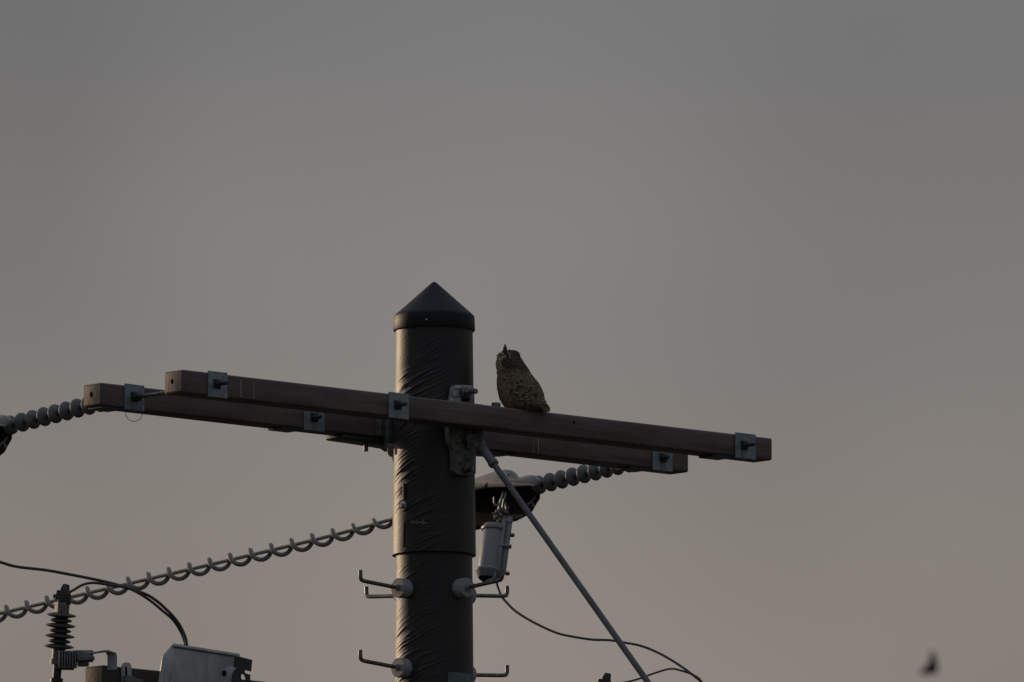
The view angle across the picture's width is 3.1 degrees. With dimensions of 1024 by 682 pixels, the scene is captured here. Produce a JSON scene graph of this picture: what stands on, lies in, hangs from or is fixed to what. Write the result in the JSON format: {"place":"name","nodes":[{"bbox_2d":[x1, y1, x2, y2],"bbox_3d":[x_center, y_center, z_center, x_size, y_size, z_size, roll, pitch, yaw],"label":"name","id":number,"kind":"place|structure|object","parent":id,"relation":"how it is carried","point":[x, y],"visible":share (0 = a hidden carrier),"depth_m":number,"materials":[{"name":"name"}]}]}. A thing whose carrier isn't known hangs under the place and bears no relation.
{"place":"outdoors","nodes":[
{"label":"outdoors","id":0,"kind":"place"},
{"bbox_2d":[0,514,392,622],"bbox_3d":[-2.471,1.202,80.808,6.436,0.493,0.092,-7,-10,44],"label":"line conductor","id":1,"kind":"object","parent":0,"point":[188,570],"visible":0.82,"depth_m":79.67,"materials":[{"name":"grey plastic"}]},
{"bbox_2d":[475,469,540,529],"bbox_3d":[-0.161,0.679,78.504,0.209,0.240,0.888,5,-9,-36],"label":"line cover","id":2,"kind":"object","parent":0,"point":[489,486],"visible":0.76,"depth_m":78.42,"materials":[{"name":"grey plastic"}]},
{"bbox_2d":[493,489,508,522],"bbox_3d":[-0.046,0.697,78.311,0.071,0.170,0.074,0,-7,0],"label":"line clamp","id":3,"kind":"object","parent":2,"relation":"hanging from","point":[499,513],"visible":1,"depth_m":78.28,"materials":[{"name":"metal"}]},
{"bbox_2d":[475,516,514,581],"bbox_3d":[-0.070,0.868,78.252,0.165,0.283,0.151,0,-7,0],"label":"line canister","id":4,"kind":"object","parent":3,"relation":"attached to","point":[496,545],"visible":0.86,"depth_m":78.21,"materials":[{"name":"metal"}]},
{"bbox_2d":[496,583,702,681],"bbox_3d":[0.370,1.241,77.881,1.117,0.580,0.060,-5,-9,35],"label":"jumper wire","id":5,"kind":"object","parent":4,"relation":"hanging from","point":[593,639],"visible":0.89,"depth_m":77.91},
{"bbox_2d":[0,0,1023,681],"label":"sky","id":6,"kind":"structure","parent":0,"point":[798,225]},
{"bbox_2d":[920,651,937,674],"bbox_3d":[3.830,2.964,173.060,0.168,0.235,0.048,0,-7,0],"label":"flying bird","id":7,"kind":"object","parent":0,"point":[931,667],"visible":1,"depth_m":173.05},
{"label":"ground","id":8,"kind":"structure","parent":0,"visible":0},
{"bbox_2d":[392,282,475,681],"bbox_3d":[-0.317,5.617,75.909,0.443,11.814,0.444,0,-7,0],"label":"utility pole","id":9,"kind":"object","parent":8,"relation":"on","point":[434,537],"visible":1,"depth_m":76.42,"materials":[{"name":"black plastic"}]},
{"bbox_2d":[85,665,262,681],"bbox_3d":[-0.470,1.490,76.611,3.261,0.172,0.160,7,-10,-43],"label":"cross arm","id":10,"kind":"object","parent":9,"relation":"attached to","point":[101,673],"visible":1,"depth_m":75.54},
{"bbox_2d":[44,584,116,681],"bbox_3d":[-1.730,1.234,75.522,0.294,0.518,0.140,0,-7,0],"label":"surge arrester","id":11,"kind":"object","parent":10,"relation":"attached to","point":[61,659],"visible":1,"depth_m":75.50,"materials":[{"name":"brown rubber"}]},
{"bbox_2d":[64,582,184,644],"bbox_3d":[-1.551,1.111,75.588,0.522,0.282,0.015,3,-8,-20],"label":"jumper wire","id":12,"kind":"object","parent":11,"relation":"attached to","point":[136,592],"visible":1,"depth_m":75.61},
{"bbox_2d":[121,662,143,681],"bbox_3d":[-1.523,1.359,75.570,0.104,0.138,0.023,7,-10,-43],"label":"tab bracket","id":13,"kind":"object","parent":10,"relation":"attached to","point":[126,676],"visible":1,"depth_m":75.56,"materials":[{"name":"grey metal"}]},
{"bbox_2d":[158,643,251,681],"bbox_3d":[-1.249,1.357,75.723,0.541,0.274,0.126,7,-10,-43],"label":"equipment shroud","id":14,"kind":"object","parent":10,"relation":"attached to","point":[182,663],"visible":1,"depth_m":75.66,"materials":[{"name":"metal"}]},
{"bbox_2d":[0,561,187,645],"bbox_3d":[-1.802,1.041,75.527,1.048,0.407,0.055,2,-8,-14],"label":"jumper wire","id":15,"kind":"object","parent":14,"relation":"attached to","point":[168,611],"visible":1,"depth_m":75.57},
{"bbox_2d":[598,673,610,681],"bbox_3d":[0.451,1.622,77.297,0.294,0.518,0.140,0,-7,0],"label":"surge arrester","id":16,"kind":"object","parent":10,"relation":"attached to","point":[606,677],"visible":1,"depth_m":77.29,"materials":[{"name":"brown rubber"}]},
{"bbox_2d":[624,668,699,681],"bbox_3d":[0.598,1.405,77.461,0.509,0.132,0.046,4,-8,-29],"label":"jumper wire","id":17,"kind":"object","parent":16,"relation":"attached to","point":[650,674],"visible":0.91,"depth_m":77.48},
{"bbox_2d":[364,586,394,599],"bbox_3d":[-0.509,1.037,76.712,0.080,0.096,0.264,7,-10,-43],"label":"pole step","id":18,"kind":"object","parent":9,"relation":"attached to","point":[368,595],"visible":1,"depth_m":76.75,"materials":[{"name":"metal"}]},
{"bbox_2d":[358,570,412,597],"bbox_3d":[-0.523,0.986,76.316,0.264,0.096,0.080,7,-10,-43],"label":"pole step","id":19,"kind":"object","parent":9,"relation":"attached to","point":[401,587],"visible":1,"depth_m":76.35,"materials":[{"name":"metal"}]},
{"bbox_2d":[358,650,412,677],"bbox_3d":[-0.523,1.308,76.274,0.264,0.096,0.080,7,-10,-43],"label":"pole step","id":20,"kind":"object","parent":9,"relation":"attached to","point":[401,667],"visible":1,"depth_m":76.31,"materials":[{"name":"metal"}]},
{"bbox_2d":[84,383,687,474],"bbox_3d":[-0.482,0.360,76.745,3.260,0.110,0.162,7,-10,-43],"label":"cross arm","id":21,"kind":"object","parent":9,"relation":"attached to","point":[104,397],"visible":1,"depth_m":76.42},
{"bbox_2d":[2,397,101,434],"bbox_3d":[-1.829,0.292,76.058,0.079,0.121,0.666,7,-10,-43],"label":"strain insulator","id":22,"kind":"object","parent":21,"relation":"attached to","point":[45,416],"visible":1,"depth_m":76.09,"materials":[{"name":"grey ceramic"}]},
{"bbox_2d":[0,415,11,455],"bbox_3d":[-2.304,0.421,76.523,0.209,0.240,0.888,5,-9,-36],"label":"line cover","id":23,"kind":"object","parent":22,"relation":"attached to","point":[5,436],"visible":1,"depth_m":76.32,"materials":[{"name":"grey plastic"}]},
{"bbox_2d":[137,391,165,400],"bbox_3d":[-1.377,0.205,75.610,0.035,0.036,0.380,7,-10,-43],"label":"spacer bolt","id":24,"kind":"object","parent":21,"relation":"attached to","point":[154,394],"visible":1,"depth_m":75.68,"materials":[{"name":"metal"}]},
{"bbox_2d":[530,465,629,493],"bbox_3d":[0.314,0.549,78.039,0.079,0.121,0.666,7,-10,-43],"label":"strain insulator","id":25,"kind":"object","parent":21,"relation":"attached to","point":[571,476],"visible":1,"depth_m":78.08,"materials":[{"name":"grey ceramic"}]},
{"bbox_2d":[326,419,515,459],"bbox_3d":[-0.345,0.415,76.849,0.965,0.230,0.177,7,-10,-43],"label":"saddle bracket","id":26,"kind":"object","parent":9,"relation":"attached to","point":[385,429],"visible":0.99,"depth_m":76.64,"materials":[{"name":"metal"}]},
{"bbox_2d":[444,385,482,475],"bbox_3d":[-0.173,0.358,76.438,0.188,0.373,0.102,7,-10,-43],"label":"mounting bracket","id":27,"kind":"object","parent":9,"relation":"attached to","point":[462,449],"visible":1,"depth_m":76.43,"materials":[{"name":"metal"}]},
{"bbox_2d":[472,430,650,681],"bbox_3d":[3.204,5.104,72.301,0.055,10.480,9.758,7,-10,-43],"label":"guy rod","id":28,"kind":"object","parent":27,"relation":"attached to","point":[487,455],"visible":1,"depth_m":76.03,"materials":[{"name":"metal"}]},
{"bbox_2d":[165,370,771,462],"bbox_3d":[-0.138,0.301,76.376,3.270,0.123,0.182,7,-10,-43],"label":"cross arm","id":29,"kind":"object","parent":9,"relation":"attached to","point":[495,417],"visible":1,"depth_m":76.31},
{"bbox_2d":[496,344,549,411],"bbox_3d":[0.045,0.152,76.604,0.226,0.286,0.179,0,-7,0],"label":"owl","id":30,"kind":"object","parent":29,"relation":"on","point":[518,386],"visible":1,"depth_m":76.55},
{"bbox_2d":[452,569,503,597],"bbox_3d":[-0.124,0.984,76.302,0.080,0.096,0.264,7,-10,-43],"label":"pole step","id":31,"kind":"object","parent":9,"relation":"attached to","point":[463,587],"visible":1,"depth_m":76.35,"materials":[{"name":"metal"}]},
{"bbox_2d":[473,665,508,680],"bbox_3d":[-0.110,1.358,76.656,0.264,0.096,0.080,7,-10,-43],"label":"pole step","id":32,"kind":"object","parent":9,"relation":"attached to","point":[476,674],"visible":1,"depth_m":76.67,"materials":[{"name":"metal"}]},
{"bbox_2d":[473,586,508,602],"bbox_3d":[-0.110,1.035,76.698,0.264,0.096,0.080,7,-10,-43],"label":"pole step","id":33,"kind":"object","parent":9,"relation":"attached to","point":[476,595],"visible":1,"depth_m":76.72,"materials":[{"name":"metal"}]}
]}

